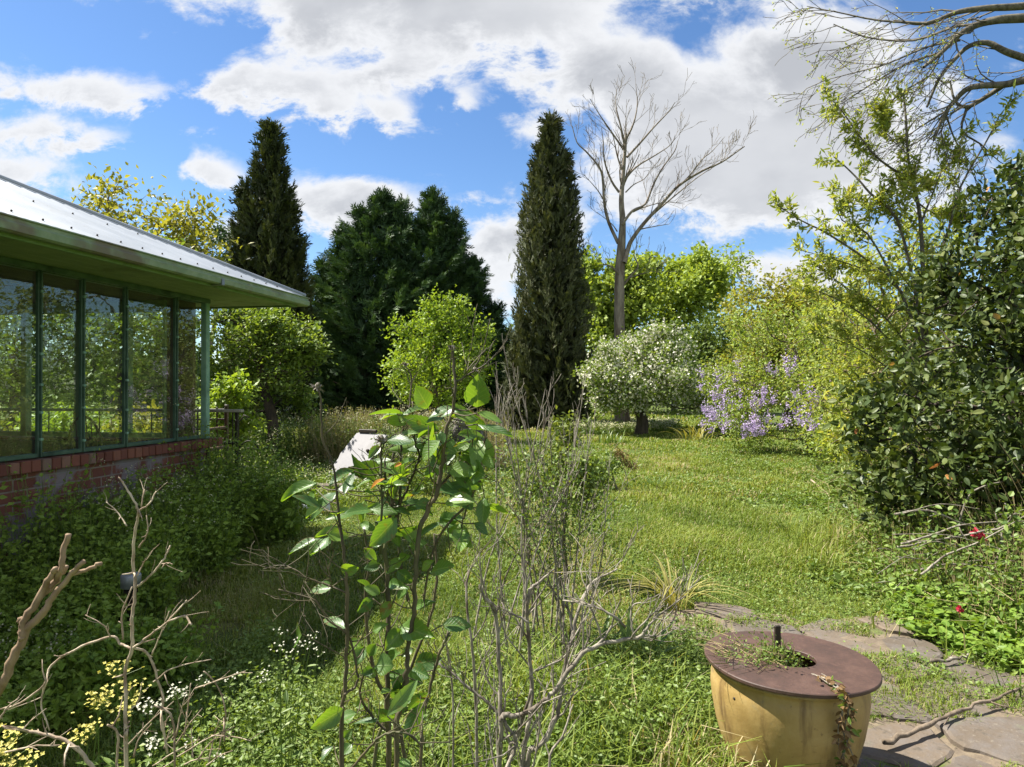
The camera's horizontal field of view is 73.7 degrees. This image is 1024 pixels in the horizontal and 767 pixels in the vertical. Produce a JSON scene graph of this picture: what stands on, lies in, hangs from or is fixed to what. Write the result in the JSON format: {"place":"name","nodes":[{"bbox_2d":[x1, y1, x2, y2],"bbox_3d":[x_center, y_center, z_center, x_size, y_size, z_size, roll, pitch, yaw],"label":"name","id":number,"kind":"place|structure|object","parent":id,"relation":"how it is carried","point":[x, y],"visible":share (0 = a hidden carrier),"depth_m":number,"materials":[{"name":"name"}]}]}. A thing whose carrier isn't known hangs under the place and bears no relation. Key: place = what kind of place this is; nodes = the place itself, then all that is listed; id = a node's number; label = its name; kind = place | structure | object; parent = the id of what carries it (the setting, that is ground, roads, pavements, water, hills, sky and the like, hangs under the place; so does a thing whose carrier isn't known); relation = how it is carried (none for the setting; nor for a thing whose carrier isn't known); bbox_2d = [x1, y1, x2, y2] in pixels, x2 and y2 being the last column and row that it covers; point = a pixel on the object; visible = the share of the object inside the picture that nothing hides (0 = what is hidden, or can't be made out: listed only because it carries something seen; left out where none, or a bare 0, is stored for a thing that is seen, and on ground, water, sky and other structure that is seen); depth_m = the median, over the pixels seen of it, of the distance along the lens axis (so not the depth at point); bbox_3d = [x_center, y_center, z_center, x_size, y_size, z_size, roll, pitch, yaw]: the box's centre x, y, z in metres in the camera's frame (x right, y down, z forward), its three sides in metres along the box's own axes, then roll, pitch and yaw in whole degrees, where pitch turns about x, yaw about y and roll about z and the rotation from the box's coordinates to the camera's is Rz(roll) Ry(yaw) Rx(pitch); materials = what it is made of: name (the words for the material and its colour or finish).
{"place":"outdoors","nodes":[
{"label":"outdoors","id":0,"kind":"place"},
{"bbox_2d":[311,483,341,488],"bbox_3d":[-3.443,1.603,10.291,1.800,0.155,0.220,0,0,-7],"label":"edging stone","id":1,"kind":"object","parent":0,"point":[327,484],"visible":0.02,"depth_m":10.30,"materials":[{"name":"stone"}]},
{"bbox_2d":[0,391,1023,766],"bbox_3d":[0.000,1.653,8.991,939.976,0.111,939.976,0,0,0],"label":"ground","id":2,"kind":"structure","parent":0,"point":[332,575],"depth_m":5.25,"materials":[{"name":"green plant"}]},
{"bbox_2d":[0,406,32,430],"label":"garden bush","id":3,"kind":"object","parent":2,"relation":"on","point":[9,428],"visible":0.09,"depth_m":11.14,"materials":[{"name":"green plant"}]},
{"bbox_2d":[0,721,44,766],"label":"flowering weed","id":4,"kind":"object","parent":2,"relation":"on","point":[8,744],"visible":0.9,"depth_m":1.37,"materials":[{"name":"yellow plant"}]},
{"bbox_2d":[0,533,102,696],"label":"cut branches","id":5,"kind":"object","parent":2,"relation":"on","point":[25,624],"visible":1,"depth_m":0.95,"materials":[{"name":"brown plant"}]},
{"bbox_2d":[0,314,119,430],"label":"veranda tree","id":6,"kind":"object","parent":2,"relation":"on","point":[7,338],"visible":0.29,"depth_m":13.11,"materials":[{"name":"green plant"}]},
{"bbox_2d":[6,395,154,436],"bbox_3d":[-6.543,0.985,10.267,2.769,1.619,1.928,0,0,0],"label":"garden bush","id":7,"kind":"object","parent":2,"relation":"on","point":[61,423],"visible":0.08,"depth_m":10.27,"materials":[{"name":"green plant"}]},
{"bbox_2d":[59,715,102,766],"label":"flowering weed","id":8,"kind":"object","parent":2,"relation":"on","point":[88,736],"visible":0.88,"depth_m":1.70,"materials":[{"name":"yellow plant"}]},
{"bbox_2d":[71,680,119,766],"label":"flowering weed","id":9,"kind":"object","parent":2,"relation":"on","point":[97,701],"visible":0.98,"depth_m":1.69,"materials":[{"name":"yellow plant"}]},
{"bbox_2d":[97,660,150,766],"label":"flowering weed","id":10,"kind":"object","parent":2,"relation":"on","point":[109,761],"visible":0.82,"depth_m":1.72,"materials":[{"name":"yellow plant"}]},
{"bbox_2d":[0,227,254,432],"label":"veranda tree","id":11,"kind":"object","parent":2,"relation":"on","point":[145,373],"visible":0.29,"depth_m":12.35,"materials":[{"name":"green plant"}]},
{"bbox_2d":[2,162,253,432],"bbox_3d":[-8.344,-1.538,14.629,4.799,6.485,3.992,0,0,0],"label":"spring tree","id":12,"kind":"object","parent":2,"relation":"on","point":[176,224],"visible":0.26,"depth_m":14.67,"materials":[{"name":"yellow plant"}]},
{"bbox_2d":[120,572,141,627],"bbox_3d":[-2.089,1.342,3.742,0.104,0.599,0.104,0,0,0],"label":"garden light","id":13,"kind":"object","parent":2,"relation":"on","point":[126,583],"visible":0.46,"depth_m":3.71,"materials":[{"name":"metal"}]},
{"bbox_2d":[0,477,262,766],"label":"bare branches","id":14,"kind":"object","parent":2,"relation":"on","point":[78,749],"visible":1,"depth_m":1.35,"materials":[{"name":"brown plant"}]},
{"bbox_2d":[101,397,161,432],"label":"garden bush","id":15,"kind":"object","parent":2,"relation":"on","point":[110,427],"visible":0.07,"depth_m":9.82,"materials":[{"name":"green plant"}]},
{"bbox_2d":[0,174,309,580],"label":"house","id":16,"kind":"structure","parent":2,"relation":"on","point":[58,255],"depth_m":6.00,"materials":[{"name":"metal"}]},
{"bbox_2d":[0,304,20,435],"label":"window","id":17,"kind":"structure","parent":16,"relation":"in","point":[5,309],"depth_m":7.36,"materials":[{"name":"green paint"}]},
{"bbox_2d":[0,262,38,461],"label":"window","id":18,"kind":"structure","parent":16,"relation":"in","point":[32,455],"depth_m":4.92,"materials":[{"name":"green paint"}]},
{"bbox_2d":[20,302,74,436],"bbox_3d":[-4.945,-0.149,7.311,0.665,1.424,0.080,0,0,10],"label":"window","id":19,"kind":"structure","parent":16,"relation":"in","point":[27,309],"depth_m":7.32,"materials":[{"name":"green paint"}]},
{"bbox_2d":[35,270,81,456],"bbox_3d":[-3.501,-0.161,5.282,0.074,1.424,0.409,0,0,10],"label":"window","id":20,"kind":"structure","parent":16,"relation":"in","point":[39,353],"depth_m":5.08,"materials":[{"name":"green paint"}]},
{"bbox_2d":[67,415,102,448],"bbox_3d":[-3.984,0.742,6.480,0.330,0.899,0.336,0,0,-4],"label":"chair","id":21,"kind":"object","parent":16,"relation":"on","point":[91,423],"visible":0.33,"depth_m":6.34,"materials":[{"name":"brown wood"}]},
{"bbox_2d":[74,301,121,436],"bbox_3d":[-4.339,-0.149,7.206,0.575,1.424,0.080,0,0,10],"label":"window","id":22,"kind":"structure","parent":16,"relation":"in","point":[106,306],"depth_m":7.20,"materials":[{"name":"green paint"}]},
{"bbox_2d":[78,279,124,451],"bbox_3d":[-3.426,-0.158,5.716,0.074,1.424,0.479,0,0,10],"label":"window","id":23,"kind":"structure","parent":16,"relation":"in","point":[82,283],"depth_m":5.48,"materials":[{"name":"green paint"}]},
{"bbox_2d":[128,300,162,437],"bbox_3d":[-3.827,-0.150,7.117,0.475,1.424,0.080,0,0,10],"label":"window","id":24,"kind":"structure","parent":16,"relation":"in","point":[147,305],"depth_m":7.12,"materials":[{"name":"green paint"}]},
{"bbox_2d":[122,287,175,446],"bbox_3d":[-3.328,-0.155,6.280,0.074,1.424,0.674,0,0,10],"label":"window","id":25,"kind":"structure","parent":16,"relation":"in","point":[125,306],"depth_m":5.95,"materials":[{"name":"green paint"}]},
{"bbox_2d":[173,297,201,440],"bbox_3d":[-3.236,-0.152,6.809,0.074,1.424,0.409,0,0,10],"label":"window","id":26,"kind":"structure","parent":16,"relation":"in","point":[175,300],"depth_m":6.61,"materials":[{"name":"green paint"}]},
{"bbox_2d":[136,682,188,766],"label":"flowering weed","id":27,"kind":"object","parent":2,"relation":"on","point":[151,744],"visible":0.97,"depth_m":1.83,"materials":[{"name":"white plant"}]},
{"bbox_2d":[0,390,334,756],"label":"plants","id":28,"kind":"object","parent":2,"relation":"on","point":[197,525],"visible":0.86,"depth_m":4.59,"materials":[{"name":"green plant"}]},
{"bbox_2d":[184,672,237,766],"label":"flowering weed","id":29,"kind":"object","parent":2,"relation":"on","point":[221,760],"visible":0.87,"depth_m":2.21,"materials":[{"name":"green plant"}]},
{"bbox_2d":[200,218,230,394],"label":"tree","id":30,"kind":"object","parent":2,"relation":"on","point":[221,229],"visible":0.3,"depth_m":47.70,"materials":[{"name":"green plant"}]},
{"bbox_2d":[195,366,270,459],"bbox_3d":[-3.982,0.703,9.579,0.988,1.915,0.935,0,0,36],"label":"garden bush","id":31,"kind":"object","parent":2,"relation":"on","point":[225,390],"visible":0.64,"depth_m":9.51,"materials":[{"name":"green plant"}]},
{"bbox_2d":[215,415,262,468],"bbox_3d":[-3.279,1.023,8.264,0.617,1.301,0.478,0,0,0],"label":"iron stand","id":32,"kind":"object","parent":2,"relation":"on","point":[242,444],"visible":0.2,"depth_m":8.19,"materials":[{"name":"metal"}]},
{"bbox_2d":[195,307,340,461],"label":"maple tree","id":33,"kind":"object","parent":2,"relation":"on","point":[293,352],"visible":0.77,"depth_m":12.82,"materials":[{"name":"green plant"}]},
{"bbox_2d":[216,116,324,426],"bbox_3d":[-9.875,-3.699,28.055,4.297,14.576,4.135,0,0,-36],"label":"cypress tree","id":34,"kind":"object","parent":2,"relation":"on","point":[276,251],"visible":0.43,"depth_m":27.50,"materials":[{"name":"green plant"}]},
{"bbox_2d":[267,627,302,766],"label":"flowering weed","id":35,"kind":"object","parent":2,"relation":"on","point":[289,714],"visible":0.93,"depth_m":2.49,"materials":[{"name":"green plant"}]},
{"bbox_2d":[257,631,324,766],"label":"flowering weed","id":36,"kind":"object","parent":2,"relation":"on","point":[274,720],"visible":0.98,"depth_m":2.58,"materials":[{"name":"green plant"}]},
{"bbox_2d":[153,404,467,504],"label":"bank weeds","id":37,"kind":"object","parent":2,"relation":"on","point":[284,444],"visible":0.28,"depth_m":12.55,"materials":[{"name":"green plant"}]},
{"bbox_2d":[299,504,329,510],"bbox_3d":[-2.607,1.576,8.700,0.555,0.114,0.114,0,0,-7],"label":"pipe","id":38,"kind":"object","parent":2,"relation":"on","point":[327,507],"visible":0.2,"depth_m":8.68,"materials":[{"name":"plastic"}]},
{"bbox_2d":[328,429,386,480],"bbox_3d":[-2.600,1.253,11.499,0.840,0.930,0.720,0,0,29],"label":"white board","id":39,"kind":"object","parent":2,"relation":"on","point":[361,439],"visible":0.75,"depth_m":11.60,"materials":[{"name":"metal"}]},
{"bbox_2d":[231,306,512,766],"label":"sapling","id":40,"kind":"object","parent":2,"relation":"on","point":[466,471],"visible":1,"depth_m":1.46,"materials":[{"name":"green plant"}]},
{"bbox_2d":[305,184,457,422],"bbox_3d":[-6.116,-2.648,31.110,9.212,12.902,8.502,0,0,0],"label":"leyland conifer","id":41,"kind":"object","parent":2,"relation":"on","point":[350,278],"visible":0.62,"depth_m":29.68,"materials":[{"name":"green plant"}]},
{"bbox_2d":[292,404,522,465],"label":"seeding weeds","id":42,"kind":"object","parent":2,"relation":"on","point":[356,420],"visible":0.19,"depth_m":13.90,"materials":[{"name":"green plant"}]},
{"bbox_2d":[332,184,515,422],"bbox_3d":[-3.683,-2.804,31.598,9.042,12.946,9.340,0,0,0],"label":"leyland conifer","id":43,"kind":"object","parent":2,"relation":"on","point":[439,222],"visible":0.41,"depth_m":30.61,"materials":[{"name":"green plant"}]},
{"bbox_2d":[373,283,502,410],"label":"young tree","id":44,"kind":"object","parent":2,"relation":"on","point":[424,344],"visible":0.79,"depth_m":19.80,"materials":[{"name":"green plant"}]},
{"bbox_2d":[447,440,484,477],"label":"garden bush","id":45,"kind":"object","parent":2,"relation":"on","point":[456,458],"visible":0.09,"depth_m":11.84,"materials":[{"name":"green plant"}]},
{"bbox_2d":[447,418,486,466],"bbox_3d":[-0.914,1.210,13.381,0.980,1.152,0.791,0,0,0],"label":"boulder","id":46,"kind":"object","parent":2,"relation":"on","point":[456,432],"visible":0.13,"depth_m":13.06,"materials":[{"name":"stone"}]},
{"bbox_2d":[0,331,999,405],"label":"woods","id":47,"kind":"object","parent":2,"relation":"on","point":[72,381],"visible":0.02,"depth_m":58.22,"materials":[{"name":"green plant"}]},
{"bbox_2d":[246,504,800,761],"bbox_3d":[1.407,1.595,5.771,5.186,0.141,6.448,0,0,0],"label":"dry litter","id":48,"kind":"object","parent":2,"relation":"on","point":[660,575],"visible":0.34,"depth_m":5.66,"materials":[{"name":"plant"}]},
{"bbox_2d":[495,109,598,430],"bbox_3d":[1.323,-3.382,26.639,4.201,14.631,3.929,0,0,0],"label":"cypress tree","id":49,"kind":"object","parent":2,"relation":"on","point":[549,330],"visible":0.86,"depth_m":25.80,"materials":[{"name":"green plant"}]},
{"bbox_2d":[442,337,657,669],"bbox_3d":[0.208,0.678,3.934,1.278,1.950,1.002,0,0,0],"label":"bare shrub","id":50,"kind":"object","parent":2,"relation":"on","point":[525,521],"visible":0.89,"depth_m":3.85,"materials":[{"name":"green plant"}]},
{"bbox_2d":[87,438,1023,766],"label":"lawn weeds","id":51,"kind":"object","parent":2,"relation":"on","point":[247,706],"visible":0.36,"depth_m":3.24,"materials":[{"name":"green plant"}]},
{"bbox_2d":[414,521,704,766],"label":"bare shrub","id":52,"kind":"object","parent":2,"relation":"on","point":[530,711],"visible":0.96,"depth_m":2.03,"materials":[{"name":"brown plant"}]},
{"bbox_2d":[509,405,616,582],"bbox_3d":[0.450,0.902,5.596,0.830,1.466,0.575,0,0,18],"label":"rose shrub","id":53,"kind":"object","parent":2,"relation":"on","point":[558,426],"visible":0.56,"depth_m":5.56,"materials":[{"name":"green plant"}]},
{"bbox_2d":[568,610,626,657],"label":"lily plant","id":54,"kind":"object","parent":2,"relation":"on","point":[606,622],"visible":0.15,"depth_m":3.97,"materials":[{"name":"green plant"}]},
{"bbox_2d":[589,448,626,489],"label":"garden bush","id":55,"kind":"object","parent":2,"relation":"on","point":[613,463],"visible":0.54,"depth_m":10.53,"materials":[{"name":"green plant"}]},
{"bbox_2d":[598,429,628,443],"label":"iris plant","id":56,"kind":"object","parent":2,"relation":"on","point":[608,439],"visible":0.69,"depth_m":18.90,"materials":[{"name":"green plant"}]},
{"bbox_2d":[570,243,669,413],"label":"broad tree","id":57,"kind":"object","parent":2,"relation":"on","point":[637,306],"visible":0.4,"depth_m":39.72,"materials":[{"name":"green plant"}]},
{"bbox_2d":[565,416,683,434],"bbox_3d":[4.290,1.655,25.655,5.048,0.852,5.201,0,0,0],"label":"white flower drift","id":58,"kind":"object","parent":2,"relation":"on","point":[621,426],"visible":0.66,"depth_m":24.02,"materials":[{"name":"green plant"}]},
{"bbox_2d":[612,447,638,489],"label":"withered plant","id":59,"kind":"object","parent":2,"relation":"on","point":[622,460],"visible":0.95,"depth_m":10.48,"materials":[{"name":"brown plant"}]},
{"bbox_2d":[584,603,680,668],"bbox_3d":[0.693,1.442,3.762,0.504,0.400,0.430,0,0,25],"label":"lily plant","id":60,"kind":"object","parent":2,"relation":"on","point":[624,632],"visible":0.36,"depth_m":3.80,"materials":[{"name":"green plant"}]},
{"bbox_2d":[637,475,670,488],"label":"grass tussock","id":61,"kind":"object","parent":2,"relation":"on","point":[651,481],"depth_m":11.03,"materials":[{"name":"green plant"}]},
{"bbox_2d":[570,312,740,434],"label":"blossom tree","id":62,"kind":"object","parent":2,"relation":"on","point":[614,381],"visible":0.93,"depth_m":22.46,"materials":[{"name":"white plant"}]},
{"bbox_2d":[288,504,1023,766],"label":"long grass","id":63,"kind":"structure","parent":2,"relation":"on","point":[680,751],"depth_m":3.05,"materials":[{"name":"green plant"}]},
{"bbox_2d":[563,57,757,421],"bbox_3d":[5.459,-5.344,25.520,7.056,14.268,2.378,0,0,0],"label":"dead tree","id":64,"kind":"object","parent":2,"relation":"on","point":[623,251],"visible":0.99,"depth_m":25.55,"materials":[{"name":"brown wood"}]},
{"bbox_2d":[587,240,738,411],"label":"broad tree","id":65,"kind":"object","parent":2,"relation":"on","point":[696,282],"visible":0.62,"depth_m":41.64,"materials":[{"name":"green plant"}]},
{"bbox_2d":[599,550,766,614],"bbox_3d":[1.086,1.471,4.984,1.020,0.356,1.288,0,0,-27],"label":"strappy plant","id":66,"kind":"object","parent":2,"relation":"on","point":[672,597],"visible":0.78,"depth_m":5.03,"materials":[{"name":"green plant"}]},
{"bbox_2d":[658,422,723,441],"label":"iris plant","id":67,"kind":"object","parent":2,"relation":"on","point":[697,435],"visible":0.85,"depth_m":20.35,"materials":[{"name":"green plant"}]},
{"bbox_2d":[662,301,802,422],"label":"broad tree","id":68,"kind":"object","parent":2,"relation":"on","point":[706,339],"visible":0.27,"depth_m":29.32,"materials":[{"name":"green plant"}]},
{"bbox_2d":[713,239,764,315],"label":"birch tree","id":69,"kind":"object","parent":2,"relation":"on","point":[736,263],"visible":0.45,"depth_m":45.80,"materials":[{"name":"green plant"}]},
{"bbox_2d":[763,515,808,529],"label":"grass tussock","id":70,"kind":"object","parent":2,"relation":"on","point":[777,521],"depth_m":7.70,"materials":[{"name":"green plant"}]},
{"bbox_2d":[689,291,888,465],"bbox_3d":[6.590,-0.150,15.854,4.146,4.117,5.837,0,0,-35],"label":"wisteria bush","id":71,"kind":"object","parent":2,"relation":"on","point":[737,373],"visible":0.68,"depth_m":16.21,"materials":[{"name":"green plant"}]},
{"bbox_2d":[706,260,893,427],"bbox_3d":[10.896,-1.494,26.380,6.930,6.707,5.711,0,0,0],"label":"broad tree","id":72,"kind":"object","parent":2,"relation":"on","point":[766,295],"visible":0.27,"depth_m":26.23,"materials":[{"name":"green plant"}]},
{"bbox_2d":[773,194,987,479],"bbox_3d":[5.532,-0.538,9.998,2.969,4.421,2.690,0,0,0],"label":"garden bush","id":73,"kind":"object","parent":2,"relation":"on","point":[857,323],"visible":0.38,"depth_m":10.13,"materials":[{"name":"green plant"}]},
{"bbox_2d":[765,0,1023,241],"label":"overhanging tree","id":74,"kind":"object","parent":2,"relation":"on","point":[970,28],"visible":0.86,"depth_m":8.51,"materials":[{"name":"grey plant"}]},
{"bbox_2d":[766,72,1023,440],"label":"slender tree","id":75,"kind":"object","parent":2,"relation":"on","point":[881,199],"visible":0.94,"depth_m":8.55,"materials":[{"name":"green plant"}]},
{"bbox_2d":[774,250,1020,428],"bbox_3d":[13.781,-1.308,20.590,10.378,6.560,6.472,0,0,35],"label":"broad tree","id":76,"kind":"object","parent":2,"relation":"on","point":[954,334],"visible":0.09,"depth_m":21.20,"materials":[{"name":"green plant"}]},
{"bbox_2d":[790,399,1023,644],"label":"bank undergrowth","id":77,"kind":"object","parent":2,"relation":"on","point":[991,577],"visible":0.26,"depth_m":5.49,"materials":[{"name":"green plant"}]},
{"bbox_2d":[816,149,1023,555],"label":"camellia bush","id":78,"kind":"object","parent":2,"relation":"on","point":[995,386],"visible":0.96,"depth_m":6.28,"materials":[{"name":"green plant"}]},
{"bbox_2d":[875,476,1023,613],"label":"rose tangle","id":79,"kind":"object","parent":2,"relation":"on","point":[980,534],"visible":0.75,"depth_m":5.06,"materials":[{"name":"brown plant"}]},
{"bbox_2d":[883,576,1023,672],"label":"path creeper","id":80,"kind":"object","parent":2,"relation":"on","point":[954,639],"visible":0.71,"depth_m":4.30,"materials":[{"name":"green plant"}]},
{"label":"veranda floor","id":81,"kind":"structure","parent":2,"relation":"on","visible":0},
{"bbox_2d":[0,408,243,482],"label":"veranda rail","id":82,"kind":"object","parent":81,"relation":"on","point":[236,411],"visible":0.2,"depth_m":7.62,"materials":[{"name":"metal"}]},
{"bbox_2d":[195,405,228,480],"bbox_3d":[-3.736,0.733,8.120,0.520,0.950,0.560,0,0,1],"label":"garden chair","id":83,"kind":"object","parent":81,"relation":"on","point":[225,419],"visible":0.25,"depth_m":8.35,"materials":[{"name":"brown wood"}]},
{"bbox_2d":[0,0,1023,389],"label":"sky","id":84,"kind":"structure","parent":0,"point":[406,96],"materials":[{"name":"blue"}]},
{"bbox_2d":[659,601,1023,766],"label":"path","id":85,"kind":"structure","parent":0,"point":[995,734],"depth_m":3.33,"materials":[{"name":"stone"}]},
{"bbox_2d":[710,653,870,766],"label":"pot","id":86,"kind":"object","parent":85,"relation":"on","point":[791,730],"visible":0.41,"depth_m":2.56,"materials":[{"name":"ceramic"}]},
{"bbox_2d":[690,621,813,671],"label":"pot weeds","id":87,"kind":"object","parent":86,"relation":"on","point":[772,655],"visible":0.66,"depth_m":2.81,"materials":[{"name":"green plant"}]},
{"bbox_2d":[774,625,780,658],"bbox_3d":[1.115,1.146,2.865,0.026,0.262,0.013,-1,1,-12],"label":"stake","id":88,"kind":"object","parent":86,"relation":"in","point":[777,630],"visible":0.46,"depth_m":2.86,"materials":[{"name":"metal"}]},
{"bbox_2d":[704,631,881,698],"bbox_3d":[1.144,1.143,2.812,0.674,0.032,0.674,0,0,0],"label":"iron cover","id":89,"kind":"object","parent":86,"relation":"on","point":[856,674],"visible":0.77,"depth_m":2.71,"materials":[{"name":"brown metal"}]},
{"bbox_2d":[811,673,861,766],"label":"vine","id":90,"kind":"object","parent":86,"relation":"attached to","point":[844,745],"visible":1,"depth_m":2.48,"materials":[{"name":"green plant"}]},
{"bbox_2d":[930,652,972,662],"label":"fallen branch","id":91,"kind":"object","parent":85,"relation":"on","point":[939,660],"visible":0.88,"depth_m":3.88,"materials":[{"name":"beige wood"}]},
{"bbox_2d":[882,685,1023,744],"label":"fallen branch","id":92,"kind":"object","parent":85,"relation":"on","point":[894,739],"visible":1,"depth_m":3.18,"materials":[{"name":"brown wood"}]}
]}

